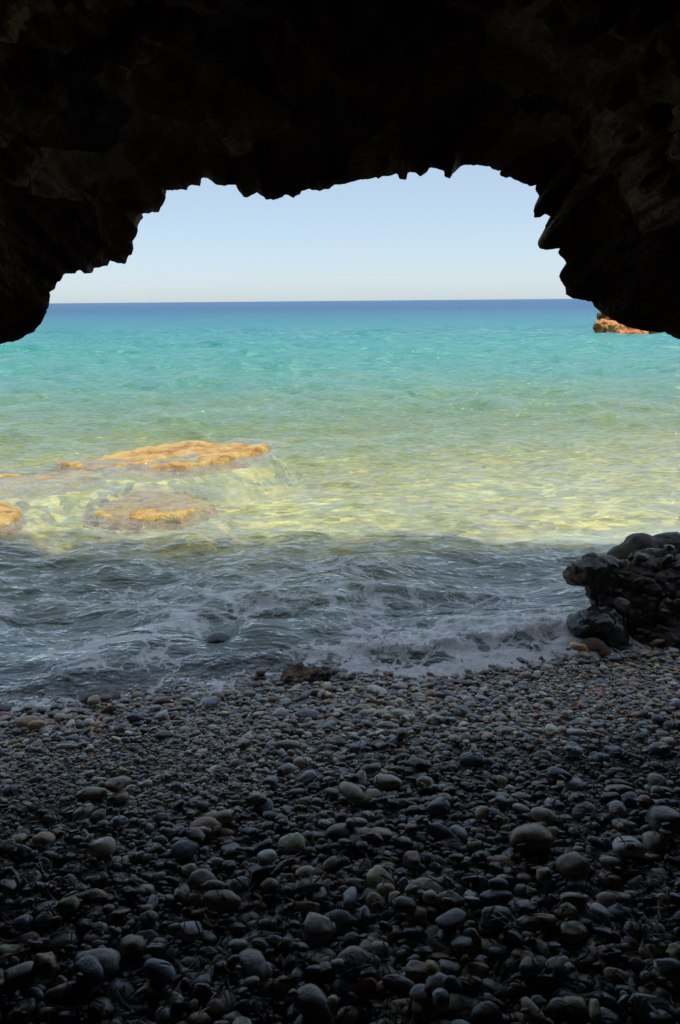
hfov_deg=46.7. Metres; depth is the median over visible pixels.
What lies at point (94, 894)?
pebble
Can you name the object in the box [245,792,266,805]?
pebble
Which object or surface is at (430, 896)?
pebble
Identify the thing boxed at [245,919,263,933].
pebble
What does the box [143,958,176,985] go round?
pebble
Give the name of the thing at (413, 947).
pebble
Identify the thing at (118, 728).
pebble
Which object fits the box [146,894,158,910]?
pebble
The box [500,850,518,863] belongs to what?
pebble
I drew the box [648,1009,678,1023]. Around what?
pebble
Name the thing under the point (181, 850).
pebble
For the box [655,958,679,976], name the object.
pebble
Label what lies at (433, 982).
pebble
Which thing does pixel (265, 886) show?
pebble
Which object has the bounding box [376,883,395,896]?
pebble
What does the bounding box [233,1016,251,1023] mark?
pebble
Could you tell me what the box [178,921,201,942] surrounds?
pebble
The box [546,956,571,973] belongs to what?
pebble
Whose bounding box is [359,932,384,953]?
pebble
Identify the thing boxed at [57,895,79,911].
pebble
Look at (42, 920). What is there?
pebble
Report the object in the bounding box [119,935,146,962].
pebble
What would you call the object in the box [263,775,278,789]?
pebble
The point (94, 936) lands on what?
pebble
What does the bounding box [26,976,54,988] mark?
pebble
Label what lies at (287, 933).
pebble
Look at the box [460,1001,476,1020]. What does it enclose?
pebble
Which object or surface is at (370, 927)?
pebble
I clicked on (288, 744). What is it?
pebble
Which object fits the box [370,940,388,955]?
pebble
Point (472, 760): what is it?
pebble
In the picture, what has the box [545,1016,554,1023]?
pebble
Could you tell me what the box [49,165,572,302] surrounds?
sky
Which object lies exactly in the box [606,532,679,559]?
rounded rock
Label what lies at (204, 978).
pebble
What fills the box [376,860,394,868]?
pebble
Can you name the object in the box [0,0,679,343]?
cave
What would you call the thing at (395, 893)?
pebble
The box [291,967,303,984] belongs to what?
pebble
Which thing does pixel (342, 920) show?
pebble
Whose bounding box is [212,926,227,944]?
pebble
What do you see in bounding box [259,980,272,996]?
pebble
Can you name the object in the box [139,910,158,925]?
pebble
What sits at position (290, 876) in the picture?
pebble
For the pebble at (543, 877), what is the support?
on the pebble shingle
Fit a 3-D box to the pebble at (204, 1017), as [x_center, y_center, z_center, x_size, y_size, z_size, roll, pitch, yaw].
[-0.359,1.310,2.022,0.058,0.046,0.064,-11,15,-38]
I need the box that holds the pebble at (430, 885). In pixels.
[412,877,442,903]
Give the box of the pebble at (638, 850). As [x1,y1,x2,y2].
[612,836,644,856]
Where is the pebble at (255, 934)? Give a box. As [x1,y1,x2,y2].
[239,930,262,940]
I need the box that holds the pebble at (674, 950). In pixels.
[668,943,679,958]
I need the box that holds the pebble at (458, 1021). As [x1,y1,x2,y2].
[450,1019,469,1023]
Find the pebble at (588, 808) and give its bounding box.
[571,801,598,821]
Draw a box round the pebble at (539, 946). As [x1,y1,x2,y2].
[532,938,552,958]
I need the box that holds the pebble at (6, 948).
[0,943,26,960]
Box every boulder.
[204,631,232,650]
[562,545,679,650]
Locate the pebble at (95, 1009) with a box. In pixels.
[87,997,115,1017]
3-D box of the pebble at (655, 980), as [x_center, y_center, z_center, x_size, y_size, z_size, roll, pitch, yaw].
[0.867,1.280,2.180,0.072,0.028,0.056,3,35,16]
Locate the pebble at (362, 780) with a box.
[356,770,366,785]
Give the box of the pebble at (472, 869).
[462,865,484,875]
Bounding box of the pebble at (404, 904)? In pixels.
[394,896,416,913]
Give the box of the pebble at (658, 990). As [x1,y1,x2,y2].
[651,987,670,1003]
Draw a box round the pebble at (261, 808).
[252,798,273,815]
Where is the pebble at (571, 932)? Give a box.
[560,921,587,943]
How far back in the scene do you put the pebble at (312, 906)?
2.42 m
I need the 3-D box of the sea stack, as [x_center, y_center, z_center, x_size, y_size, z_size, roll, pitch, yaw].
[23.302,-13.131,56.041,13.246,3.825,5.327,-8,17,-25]
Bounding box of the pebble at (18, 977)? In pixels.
[3,961,34,992]
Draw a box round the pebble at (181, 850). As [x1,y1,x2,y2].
[170,839,199,860]
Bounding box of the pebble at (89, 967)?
[72,954,103,986]
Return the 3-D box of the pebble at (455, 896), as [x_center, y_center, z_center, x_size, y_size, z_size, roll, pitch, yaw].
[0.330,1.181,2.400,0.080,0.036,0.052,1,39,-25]
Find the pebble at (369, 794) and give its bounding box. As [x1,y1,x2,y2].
[359,789,379,805]
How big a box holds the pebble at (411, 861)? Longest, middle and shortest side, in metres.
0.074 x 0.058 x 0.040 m
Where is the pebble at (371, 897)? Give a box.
[366,892,384,912]
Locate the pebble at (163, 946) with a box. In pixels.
[149,942,164,955]
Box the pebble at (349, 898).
[342,886,356,907]
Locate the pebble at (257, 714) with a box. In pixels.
[252,711,269,717]
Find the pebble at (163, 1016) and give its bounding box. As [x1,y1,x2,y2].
[153,1006,170,1023]
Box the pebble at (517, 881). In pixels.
[513,865,524,885]
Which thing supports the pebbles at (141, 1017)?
on the pebble shingle
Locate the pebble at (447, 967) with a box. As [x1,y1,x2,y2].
[438,959,459,977]
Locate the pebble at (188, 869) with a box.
[180,863,197,875]
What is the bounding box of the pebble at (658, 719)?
[651,714,665,724]
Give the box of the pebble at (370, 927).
[360,924,380,932]
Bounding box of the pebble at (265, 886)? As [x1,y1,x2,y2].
[260,877,279,894]
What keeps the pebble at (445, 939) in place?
on the pebble shingle
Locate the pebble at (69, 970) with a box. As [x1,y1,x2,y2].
[67,962,73,975]
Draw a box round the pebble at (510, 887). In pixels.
[488,875,512,889]
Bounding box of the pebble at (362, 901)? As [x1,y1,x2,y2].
[356,887,386,907]
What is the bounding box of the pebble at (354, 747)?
[349,740,366,753]
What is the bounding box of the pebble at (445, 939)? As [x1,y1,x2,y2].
[436,928,460,947]
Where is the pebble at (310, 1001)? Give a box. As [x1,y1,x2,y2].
[293,983,331,1023]
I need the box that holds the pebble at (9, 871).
[0,867,19,891]
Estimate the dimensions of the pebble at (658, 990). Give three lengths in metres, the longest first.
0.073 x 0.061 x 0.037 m
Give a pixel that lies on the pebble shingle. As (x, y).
(440, 707)
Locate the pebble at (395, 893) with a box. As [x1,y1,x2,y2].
[388,890,401,906]
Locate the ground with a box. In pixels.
[0,429,679,1023]
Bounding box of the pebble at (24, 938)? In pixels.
[15,932,39,944]
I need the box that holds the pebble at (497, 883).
[488,878,508,889]
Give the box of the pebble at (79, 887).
[73,883,88,893]
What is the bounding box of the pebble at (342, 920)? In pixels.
[324,909,353,934]
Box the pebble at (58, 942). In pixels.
[42,932,77,956]
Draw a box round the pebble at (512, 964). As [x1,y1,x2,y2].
[492,956,519,977]
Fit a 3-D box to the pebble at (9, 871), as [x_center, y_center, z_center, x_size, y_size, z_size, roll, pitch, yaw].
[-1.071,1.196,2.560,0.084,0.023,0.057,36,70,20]
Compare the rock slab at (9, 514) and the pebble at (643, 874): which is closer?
the pebble at (643, 874)
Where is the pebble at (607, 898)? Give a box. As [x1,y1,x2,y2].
[595,891,632,906]
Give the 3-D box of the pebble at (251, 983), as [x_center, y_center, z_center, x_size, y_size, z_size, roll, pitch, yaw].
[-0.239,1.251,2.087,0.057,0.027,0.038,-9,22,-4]
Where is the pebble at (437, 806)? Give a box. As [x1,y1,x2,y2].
[426,797,449,815]
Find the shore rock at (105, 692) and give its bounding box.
[79,685,120,706]
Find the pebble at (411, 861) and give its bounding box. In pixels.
[403,851,419,870]
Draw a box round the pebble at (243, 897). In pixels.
[239,891,250,901]
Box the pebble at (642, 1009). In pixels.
[628,993,673,1023]
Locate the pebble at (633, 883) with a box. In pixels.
[627,875,644,888]
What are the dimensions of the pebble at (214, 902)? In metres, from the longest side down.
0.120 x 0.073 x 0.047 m
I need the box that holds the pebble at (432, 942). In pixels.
[421,925,446,951]
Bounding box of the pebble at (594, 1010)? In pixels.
[589,998,601,1020]
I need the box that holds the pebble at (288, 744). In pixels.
[276,740,300,748]
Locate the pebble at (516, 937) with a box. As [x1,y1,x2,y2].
[507,930,525,946]
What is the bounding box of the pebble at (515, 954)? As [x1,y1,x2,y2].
[511,948,534,960]
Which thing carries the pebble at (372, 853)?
on the ground
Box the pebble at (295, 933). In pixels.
[289,926,303,940]
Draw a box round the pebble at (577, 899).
[560,892,590,905]
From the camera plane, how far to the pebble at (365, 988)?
2.09 m
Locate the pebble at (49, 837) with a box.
[32,832,55,848]
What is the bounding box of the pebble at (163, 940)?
[152,937,168,954]
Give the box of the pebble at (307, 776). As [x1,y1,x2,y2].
[299,770,316,784]
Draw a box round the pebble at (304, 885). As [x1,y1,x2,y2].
[293,877,322,892]
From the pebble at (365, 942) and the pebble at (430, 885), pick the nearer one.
the pebble at (365, 942)
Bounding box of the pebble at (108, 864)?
[105,856,121,869]
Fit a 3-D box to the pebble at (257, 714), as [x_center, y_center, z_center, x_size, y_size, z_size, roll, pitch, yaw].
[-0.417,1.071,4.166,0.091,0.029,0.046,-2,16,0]
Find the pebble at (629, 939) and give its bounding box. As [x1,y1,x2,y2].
[620,935,638,950]
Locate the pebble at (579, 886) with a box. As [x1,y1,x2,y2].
[567,879,591,893]
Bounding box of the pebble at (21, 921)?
[11,915,29,928]
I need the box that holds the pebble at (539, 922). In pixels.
[516,913,557,930]
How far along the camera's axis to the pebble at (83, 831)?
2.82 m
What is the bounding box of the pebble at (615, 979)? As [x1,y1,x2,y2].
[603,967,629,985]
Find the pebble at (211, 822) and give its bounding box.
[189,816,221,839]
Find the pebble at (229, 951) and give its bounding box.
[223,949,233,970]
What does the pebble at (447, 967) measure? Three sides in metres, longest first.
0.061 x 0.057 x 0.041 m
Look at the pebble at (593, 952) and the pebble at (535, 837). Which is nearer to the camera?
the pebble at (593, 952)
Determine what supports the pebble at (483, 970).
on the pebble shingle
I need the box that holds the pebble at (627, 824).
[611,818,636,831]
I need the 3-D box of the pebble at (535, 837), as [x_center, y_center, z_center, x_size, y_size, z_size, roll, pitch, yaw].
[0.658,1.126,2.720,0.167,0.077,0.113,1,18,-21]
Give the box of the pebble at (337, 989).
[329,978,359,1005]
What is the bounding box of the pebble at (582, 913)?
[575,903,602,923]
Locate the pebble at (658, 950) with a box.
[637,935,665,955]
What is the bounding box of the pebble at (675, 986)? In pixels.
[666,980,679,992]
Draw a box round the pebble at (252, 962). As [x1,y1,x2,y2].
[237,948,266,983]
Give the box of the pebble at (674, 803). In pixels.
[669,797,679,808]
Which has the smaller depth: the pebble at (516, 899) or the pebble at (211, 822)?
the pebble at (516, 899)
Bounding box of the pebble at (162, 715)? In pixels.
[155,709,168,720]
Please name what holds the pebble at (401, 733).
on the pebble shingle
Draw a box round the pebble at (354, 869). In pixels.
[350,858,372,873]
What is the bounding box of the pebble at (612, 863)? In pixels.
[598,855,624,873]
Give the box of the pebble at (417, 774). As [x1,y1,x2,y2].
[410,772,426,785]
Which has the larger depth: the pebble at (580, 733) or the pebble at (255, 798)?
the pebble at (580, 733)
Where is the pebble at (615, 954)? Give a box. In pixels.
[601,949,622,960]
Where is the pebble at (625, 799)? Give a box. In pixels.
[620,791,637,806]
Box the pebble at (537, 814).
[530,807,555,824]
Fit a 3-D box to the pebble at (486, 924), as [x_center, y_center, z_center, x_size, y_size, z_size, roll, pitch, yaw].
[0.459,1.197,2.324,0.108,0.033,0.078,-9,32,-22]
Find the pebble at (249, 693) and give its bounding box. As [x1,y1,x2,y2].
[243,690,255,696]
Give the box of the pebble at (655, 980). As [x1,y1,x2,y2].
[640,965,661,984]
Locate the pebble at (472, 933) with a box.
[462,928,481,950]
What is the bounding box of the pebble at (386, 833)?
[370,827,392,839]
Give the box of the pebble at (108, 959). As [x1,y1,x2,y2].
[73,948,120,976]
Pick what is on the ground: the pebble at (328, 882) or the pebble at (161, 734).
the pebble at (328, 882)
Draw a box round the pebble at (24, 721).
[16,715,38,727]
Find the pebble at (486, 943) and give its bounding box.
[475,938,492,958]
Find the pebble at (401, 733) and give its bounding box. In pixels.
[396,728,407,738]
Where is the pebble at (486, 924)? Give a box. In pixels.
[480,905,510,931]
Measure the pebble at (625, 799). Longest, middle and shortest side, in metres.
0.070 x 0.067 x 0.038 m
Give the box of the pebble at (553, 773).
[547,767,572,780]
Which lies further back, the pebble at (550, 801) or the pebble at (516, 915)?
the pebble at (550, 801)
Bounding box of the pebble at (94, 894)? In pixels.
[85,888,107,901]
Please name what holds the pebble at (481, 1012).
on the pebble shingle
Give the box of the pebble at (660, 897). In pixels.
[653,893,672,914]
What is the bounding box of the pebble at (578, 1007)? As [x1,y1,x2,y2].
[561,996,586,1015]
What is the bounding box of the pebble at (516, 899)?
[509,897,524,903]
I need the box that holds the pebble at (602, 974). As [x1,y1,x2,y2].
[592,973,609,993]
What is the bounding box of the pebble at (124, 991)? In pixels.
[103,978,139,1009]
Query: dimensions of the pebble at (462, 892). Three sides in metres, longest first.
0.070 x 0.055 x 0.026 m
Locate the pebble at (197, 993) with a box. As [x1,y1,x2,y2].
[192,982,210,999]
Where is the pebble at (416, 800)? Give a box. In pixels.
[400,797,420,809]
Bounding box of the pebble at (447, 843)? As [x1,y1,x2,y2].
[440,834,462,851]
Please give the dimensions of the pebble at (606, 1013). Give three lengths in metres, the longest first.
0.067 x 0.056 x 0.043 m
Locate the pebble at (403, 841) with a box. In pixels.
[391,835,412,846]
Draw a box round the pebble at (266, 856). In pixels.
[257,849,276,864]
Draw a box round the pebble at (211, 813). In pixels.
[203,810,217,817]
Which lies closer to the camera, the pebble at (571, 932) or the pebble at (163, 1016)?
the pebble at (163, 1016)
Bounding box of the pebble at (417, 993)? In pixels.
[409,983,432,1005]
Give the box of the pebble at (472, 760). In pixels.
[459,752,485,767]
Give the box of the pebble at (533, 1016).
[521,997,546,1023]
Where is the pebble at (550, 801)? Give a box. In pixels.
[544,798,564,810]
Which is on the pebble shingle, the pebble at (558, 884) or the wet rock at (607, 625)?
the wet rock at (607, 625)
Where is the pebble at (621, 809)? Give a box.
[608,800,627,818]
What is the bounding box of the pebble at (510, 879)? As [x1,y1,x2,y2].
[494,874,514,886]
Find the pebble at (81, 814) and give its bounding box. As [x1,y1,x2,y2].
[72,803,94,821]
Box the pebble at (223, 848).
[220,842,241,857]
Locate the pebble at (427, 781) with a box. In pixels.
[416,776,433,790]
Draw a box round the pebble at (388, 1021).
[370,1018,393,1023]
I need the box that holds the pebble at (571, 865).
[555,851,589,879]
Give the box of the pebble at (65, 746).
[55,743,74,749]
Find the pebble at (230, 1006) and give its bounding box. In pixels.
[218,990,235,1013]
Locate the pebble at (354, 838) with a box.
[344,833,364,850]
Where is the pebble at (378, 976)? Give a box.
[372,963,396,981]
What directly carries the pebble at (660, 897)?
on the pebble shingle
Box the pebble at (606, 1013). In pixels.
[593,1007,620,1023]
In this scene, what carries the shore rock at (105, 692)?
on the pebble shingle
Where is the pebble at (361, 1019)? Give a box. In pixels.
[353,1005,366,1023]
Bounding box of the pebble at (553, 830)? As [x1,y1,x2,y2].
[546,826,558,838]
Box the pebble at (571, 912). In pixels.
[557,902,577,918]
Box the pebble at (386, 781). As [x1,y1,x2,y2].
[373,774,401,789]
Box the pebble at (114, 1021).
[109,1018,121,1023]
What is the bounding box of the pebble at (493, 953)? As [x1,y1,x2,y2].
[488,946,508,961]
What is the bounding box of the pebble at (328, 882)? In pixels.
[322,879,333,890]
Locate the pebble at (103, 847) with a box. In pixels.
[86,836,115,856]
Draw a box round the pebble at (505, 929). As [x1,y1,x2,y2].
[501,922,518,939]
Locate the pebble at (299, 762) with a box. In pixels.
[293,756,312,768]
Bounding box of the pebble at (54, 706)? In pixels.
[49,703,63,710]
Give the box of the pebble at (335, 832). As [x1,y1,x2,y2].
[326,823,361,846]
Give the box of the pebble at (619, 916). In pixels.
[607,904,636,925]
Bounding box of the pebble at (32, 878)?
[18,869,41,894]
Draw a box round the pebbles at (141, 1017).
[0,720,679,1023]
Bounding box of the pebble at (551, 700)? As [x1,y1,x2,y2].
[543,697,554,704]
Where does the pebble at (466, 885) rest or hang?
on the ground
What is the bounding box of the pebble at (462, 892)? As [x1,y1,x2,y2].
[454,883,466,896]
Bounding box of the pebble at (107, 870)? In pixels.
[93,864,108,874]
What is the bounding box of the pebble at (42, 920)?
[35,911,52,927]
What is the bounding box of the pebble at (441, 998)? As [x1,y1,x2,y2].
[432,988,449,1008]
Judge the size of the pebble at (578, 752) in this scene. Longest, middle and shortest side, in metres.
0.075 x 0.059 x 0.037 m
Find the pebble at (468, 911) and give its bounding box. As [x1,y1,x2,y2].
[455,904,474,933]
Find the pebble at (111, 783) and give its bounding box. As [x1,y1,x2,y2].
[105,776,131,792]
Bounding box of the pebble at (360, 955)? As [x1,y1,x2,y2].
[336,946,380,980]
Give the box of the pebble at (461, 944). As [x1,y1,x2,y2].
[451,935,472,952]
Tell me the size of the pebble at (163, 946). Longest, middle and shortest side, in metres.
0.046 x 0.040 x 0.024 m
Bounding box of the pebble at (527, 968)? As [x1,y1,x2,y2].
[519,956,538,976]
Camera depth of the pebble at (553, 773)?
3.12 m
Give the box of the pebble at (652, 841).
[642,831,666,852]
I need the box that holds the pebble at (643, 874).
[629,864,647,878]
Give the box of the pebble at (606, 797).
[600,792,619,802]
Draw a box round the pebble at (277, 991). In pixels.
[271,975,291,996]
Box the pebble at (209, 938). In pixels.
[196,930,216,946]
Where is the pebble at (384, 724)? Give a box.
[376,721,392,728]
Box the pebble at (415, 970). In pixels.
[405,960,429,980]
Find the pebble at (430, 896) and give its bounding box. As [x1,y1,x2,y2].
[423,890,437,903]
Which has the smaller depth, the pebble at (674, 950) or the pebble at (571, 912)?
the pebble at (674, 950)
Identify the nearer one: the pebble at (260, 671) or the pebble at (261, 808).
the pebble at (261, 808)
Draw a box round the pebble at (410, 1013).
[402,1005,414,1019]
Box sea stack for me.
[592,312,656,333]
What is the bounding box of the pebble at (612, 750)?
[608,746,624,757]
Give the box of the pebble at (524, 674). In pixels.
[520,671,532,678]
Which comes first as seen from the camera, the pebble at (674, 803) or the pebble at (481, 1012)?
the pebble at (481, 1012)
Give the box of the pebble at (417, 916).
[406,906,426,925]
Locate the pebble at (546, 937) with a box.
[531,934,553,956]
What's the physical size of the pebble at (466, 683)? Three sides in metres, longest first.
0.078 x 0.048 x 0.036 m
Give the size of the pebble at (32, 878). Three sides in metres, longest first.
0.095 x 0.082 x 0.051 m
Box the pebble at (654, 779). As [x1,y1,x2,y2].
[647,773,669,786]
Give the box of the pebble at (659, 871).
[646,868,667,879]
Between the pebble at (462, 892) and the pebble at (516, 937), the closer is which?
the pebble at (516, 937)
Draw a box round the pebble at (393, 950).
[386,946,406,962]
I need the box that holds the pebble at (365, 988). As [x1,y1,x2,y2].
[354,977,376,999]
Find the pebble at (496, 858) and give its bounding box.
[486,855,517,873]
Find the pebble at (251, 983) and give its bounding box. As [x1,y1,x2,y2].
[239,976,259,991]
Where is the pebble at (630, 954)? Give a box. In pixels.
[623,950,639,963]
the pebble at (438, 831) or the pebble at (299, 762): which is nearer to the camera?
the pebble at (438, 831)
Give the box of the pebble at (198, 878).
[187,869,215,889]
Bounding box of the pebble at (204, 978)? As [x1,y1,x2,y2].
[189,973,210,993]
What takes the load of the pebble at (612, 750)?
on the pebble shingle
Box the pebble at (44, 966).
[31,952,56,979]
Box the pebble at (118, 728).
[113,723,128,732]
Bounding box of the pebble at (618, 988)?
[614,984,636,995]
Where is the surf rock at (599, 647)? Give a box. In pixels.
[580,637,610,657]
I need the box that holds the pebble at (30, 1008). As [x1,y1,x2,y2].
[6,998,35,1021]
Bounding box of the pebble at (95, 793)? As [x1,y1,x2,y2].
[76,787,106,800]
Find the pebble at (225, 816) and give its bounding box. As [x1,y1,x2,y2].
[215,809,235,822]
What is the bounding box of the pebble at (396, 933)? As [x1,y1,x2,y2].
[385,925,402,939]
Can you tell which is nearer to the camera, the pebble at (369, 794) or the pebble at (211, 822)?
the pebble at (211, 822)
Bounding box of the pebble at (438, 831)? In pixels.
[425,823,454,840]
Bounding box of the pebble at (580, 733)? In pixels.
[562,728,587,737]
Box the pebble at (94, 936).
[83,933,106,943]
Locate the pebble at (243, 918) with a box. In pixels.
[233,912,249,924]
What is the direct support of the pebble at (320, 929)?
on the pebble shingle
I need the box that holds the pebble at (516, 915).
[502,903,524,919]
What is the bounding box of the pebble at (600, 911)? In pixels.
[589,902,611,920]
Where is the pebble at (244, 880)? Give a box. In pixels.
[226,876,249,894]
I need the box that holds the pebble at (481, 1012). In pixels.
[470,1000,503,1023]
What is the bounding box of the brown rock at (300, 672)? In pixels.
[280,662,332,684]
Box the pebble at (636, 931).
[623,921,646,938]
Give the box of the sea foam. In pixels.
[290,618,611,668]
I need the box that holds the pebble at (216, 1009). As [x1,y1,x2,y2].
[206,999,225,1018]
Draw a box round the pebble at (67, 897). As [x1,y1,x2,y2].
[58,891,78,913]
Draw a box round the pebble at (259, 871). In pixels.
[244,862,275,880]
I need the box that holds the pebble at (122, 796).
[106,790,128,804]
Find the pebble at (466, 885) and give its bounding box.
[456,872,473,889]
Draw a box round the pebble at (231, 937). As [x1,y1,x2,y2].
[221,934,238,949]
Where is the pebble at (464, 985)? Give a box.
[457,975,482,993]
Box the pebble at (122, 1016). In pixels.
[109,1007,131,1020]
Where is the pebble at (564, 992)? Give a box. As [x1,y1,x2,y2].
[551,987,577,997]
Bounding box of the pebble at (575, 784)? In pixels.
[564,777,586,790]
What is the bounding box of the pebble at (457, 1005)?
[444,993,477,1016]
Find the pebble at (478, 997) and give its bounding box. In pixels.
[475,992,490,1000]
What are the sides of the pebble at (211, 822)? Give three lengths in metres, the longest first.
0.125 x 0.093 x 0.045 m
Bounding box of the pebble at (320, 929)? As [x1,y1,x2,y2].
[303,912,336,947]
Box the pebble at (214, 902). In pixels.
[203,889,241,911]
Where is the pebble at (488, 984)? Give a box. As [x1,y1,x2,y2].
[482,977,506,1000]
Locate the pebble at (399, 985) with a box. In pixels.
[382,974,414,997]
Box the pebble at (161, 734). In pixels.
[154,731,172,738]
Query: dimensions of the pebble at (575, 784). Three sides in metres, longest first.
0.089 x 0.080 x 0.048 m
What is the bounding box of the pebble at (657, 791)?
[650,785,674,797]
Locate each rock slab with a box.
[0,469,107,499]
[0,503,26,537]
[56,440,272,481]
[83,489,217,535]
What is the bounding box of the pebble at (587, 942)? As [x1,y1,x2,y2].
[582,937,604,958]
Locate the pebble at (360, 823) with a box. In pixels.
[346,817,367,827]
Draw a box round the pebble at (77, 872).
[62,864,82,876]
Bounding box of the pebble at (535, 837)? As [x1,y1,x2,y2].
[509,823,553,852]
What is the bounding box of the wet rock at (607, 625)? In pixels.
[566,604,629,654]
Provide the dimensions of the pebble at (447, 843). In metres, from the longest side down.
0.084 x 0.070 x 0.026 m
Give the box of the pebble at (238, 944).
[228,939,247,949]
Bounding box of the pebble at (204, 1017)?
[187,1010,211,1023]
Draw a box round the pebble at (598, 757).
[593,752,609,762]
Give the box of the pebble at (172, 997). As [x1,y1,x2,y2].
[157,989,183,1013]
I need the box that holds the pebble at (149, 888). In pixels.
[138,884,154,897]
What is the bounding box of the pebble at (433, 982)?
[424,972,449,994]
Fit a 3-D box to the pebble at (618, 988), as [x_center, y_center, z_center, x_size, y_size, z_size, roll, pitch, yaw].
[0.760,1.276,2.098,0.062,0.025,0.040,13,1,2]
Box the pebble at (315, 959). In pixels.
[307,951,331,965]
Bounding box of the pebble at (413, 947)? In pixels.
[408,939,421,956]
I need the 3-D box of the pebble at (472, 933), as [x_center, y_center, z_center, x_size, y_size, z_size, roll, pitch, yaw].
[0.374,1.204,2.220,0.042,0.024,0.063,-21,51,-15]
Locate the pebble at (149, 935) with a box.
[135,929,158,945]
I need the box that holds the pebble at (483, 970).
[461,962,489,978]
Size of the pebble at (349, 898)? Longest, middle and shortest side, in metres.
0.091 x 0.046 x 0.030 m
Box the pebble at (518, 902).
[515,899,529,913]
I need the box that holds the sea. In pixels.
[0,299,679,713]
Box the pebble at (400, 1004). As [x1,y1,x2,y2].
[388,998,422,1018]
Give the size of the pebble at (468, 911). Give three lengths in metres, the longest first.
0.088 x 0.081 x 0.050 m
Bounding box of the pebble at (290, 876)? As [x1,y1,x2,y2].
[279,873,294,887]
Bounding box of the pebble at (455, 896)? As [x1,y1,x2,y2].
[437,890,460,909]
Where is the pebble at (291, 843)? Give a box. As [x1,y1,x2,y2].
[277,832,304,853]
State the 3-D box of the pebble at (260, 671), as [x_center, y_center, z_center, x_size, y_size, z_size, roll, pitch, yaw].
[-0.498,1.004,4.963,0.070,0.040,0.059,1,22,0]
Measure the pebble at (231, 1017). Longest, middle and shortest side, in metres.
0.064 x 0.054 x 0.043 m
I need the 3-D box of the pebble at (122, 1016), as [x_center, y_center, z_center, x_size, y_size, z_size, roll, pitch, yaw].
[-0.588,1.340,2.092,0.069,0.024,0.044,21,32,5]
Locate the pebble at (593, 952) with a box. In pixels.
[585,942,607,960]
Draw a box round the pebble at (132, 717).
[126,713,141,721]
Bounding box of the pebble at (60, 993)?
[45,981,79,1002]
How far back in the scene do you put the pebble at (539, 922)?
2.31 m
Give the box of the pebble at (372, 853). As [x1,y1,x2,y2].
[364,845,382,856]
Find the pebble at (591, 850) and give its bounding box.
[586,845,604,861]
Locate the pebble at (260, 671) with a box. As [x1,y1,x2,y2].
[255,667,266,674]
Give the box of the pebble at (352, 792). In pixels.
[339,781,363,802]
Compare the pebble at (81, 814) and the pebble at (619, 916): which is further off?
the pebble at (81, 814)
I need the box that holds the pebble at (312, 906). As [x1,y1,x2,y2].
[298,900,320,913]
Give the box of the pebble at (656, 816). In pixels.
[646,805,679,832]
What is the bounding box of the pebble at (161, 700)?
[155,696,169,704]
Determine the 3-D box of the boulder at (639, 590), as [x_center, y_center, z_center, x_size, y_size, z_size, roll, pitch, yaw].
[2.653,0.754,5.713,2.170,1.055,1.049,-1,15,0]
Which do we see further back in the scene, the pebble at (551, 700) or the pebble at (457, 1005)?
the pebble at (551, 700)
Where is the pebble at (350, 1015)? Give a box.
[337,1006,358,1023]
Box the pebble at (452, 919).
[435,908,466,931]
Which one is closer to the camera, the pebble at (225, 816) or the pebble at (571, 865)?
the pebble at (571, 865)
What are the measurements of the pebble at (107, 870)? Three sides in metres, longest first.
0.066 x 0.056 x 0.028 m
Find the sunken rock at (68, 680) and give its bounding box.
[35,671,89,692]
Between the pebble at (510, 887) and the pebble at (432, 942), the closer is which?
the pebble at (432, 942)
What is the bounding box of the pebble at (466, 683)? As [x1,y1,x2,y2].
[459,680,471,686]
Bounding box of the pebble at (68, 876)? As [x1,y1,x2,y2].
[61,874,78,891]
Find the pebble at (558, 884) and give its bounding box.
[550,881,567,893]
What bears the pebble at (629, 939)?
on the pebble shingle
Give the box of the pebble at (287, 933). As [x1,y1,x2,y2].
[278,930,295,941]
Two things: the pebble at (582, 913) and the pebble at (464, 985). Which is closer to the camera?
the pebble at (464, 985)
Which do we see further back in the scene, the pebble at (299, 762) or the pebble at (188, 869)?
the pebble at (299, 762)
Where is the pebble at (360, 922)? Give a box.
[354,905,370,927]
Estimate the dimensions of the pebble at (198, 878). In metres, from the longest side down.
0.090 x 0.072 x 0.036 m
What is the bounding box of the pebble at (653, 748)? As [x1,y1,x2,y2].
[648,741,670,754]
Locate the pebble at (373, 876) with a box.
[366,865,394,887]
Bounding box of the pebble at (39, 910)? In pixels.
[31,899,67,925]
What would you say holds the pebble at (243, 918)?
on the ground
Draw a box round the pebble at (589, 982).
[566,972,595,986]
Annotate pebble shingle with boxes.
[0,627,679,1023]
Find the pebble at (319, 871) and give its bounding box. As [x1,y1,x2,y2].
[313,867,326,880]
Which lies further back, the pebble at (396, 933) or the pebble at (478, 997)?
the pebble at (396, 933)
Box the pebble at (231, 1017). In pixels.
[223,1011,241,1023]
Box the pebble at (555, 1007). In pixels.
[546,997,565,1016]
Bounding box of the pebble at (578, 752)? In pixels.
[565,745,582,756]
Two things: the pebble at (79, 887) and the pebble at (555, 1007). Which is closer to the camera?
the pebble at (555, 1007)
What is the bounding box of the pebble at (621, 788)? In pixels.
[604,785,633,793]
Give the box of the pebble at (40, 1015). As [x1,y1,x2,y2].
[35,1006,52,1020]
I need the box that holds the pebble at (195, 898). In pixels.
[185,892,203,908]
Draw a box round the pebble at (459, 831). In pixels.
[449,824,467,841]
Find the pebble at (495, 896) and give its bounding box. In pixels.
[479,889,513,904]
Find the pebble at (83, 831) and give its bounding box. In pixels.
[64,829,88,847]
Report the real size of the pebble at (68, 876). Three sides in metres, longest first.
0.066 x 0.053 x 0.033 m
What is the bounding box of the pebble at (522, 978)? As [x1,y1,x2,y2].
[508,972,527,994]
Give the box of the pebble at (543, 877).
[536,867,552,884]
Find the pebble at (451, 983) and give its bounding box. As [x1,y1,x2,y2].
[442,975,461,993]
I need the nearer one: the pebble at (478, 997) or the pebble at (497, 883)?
the pebble at (478, 997)
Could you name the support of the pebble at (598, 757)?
on the pebble shingle

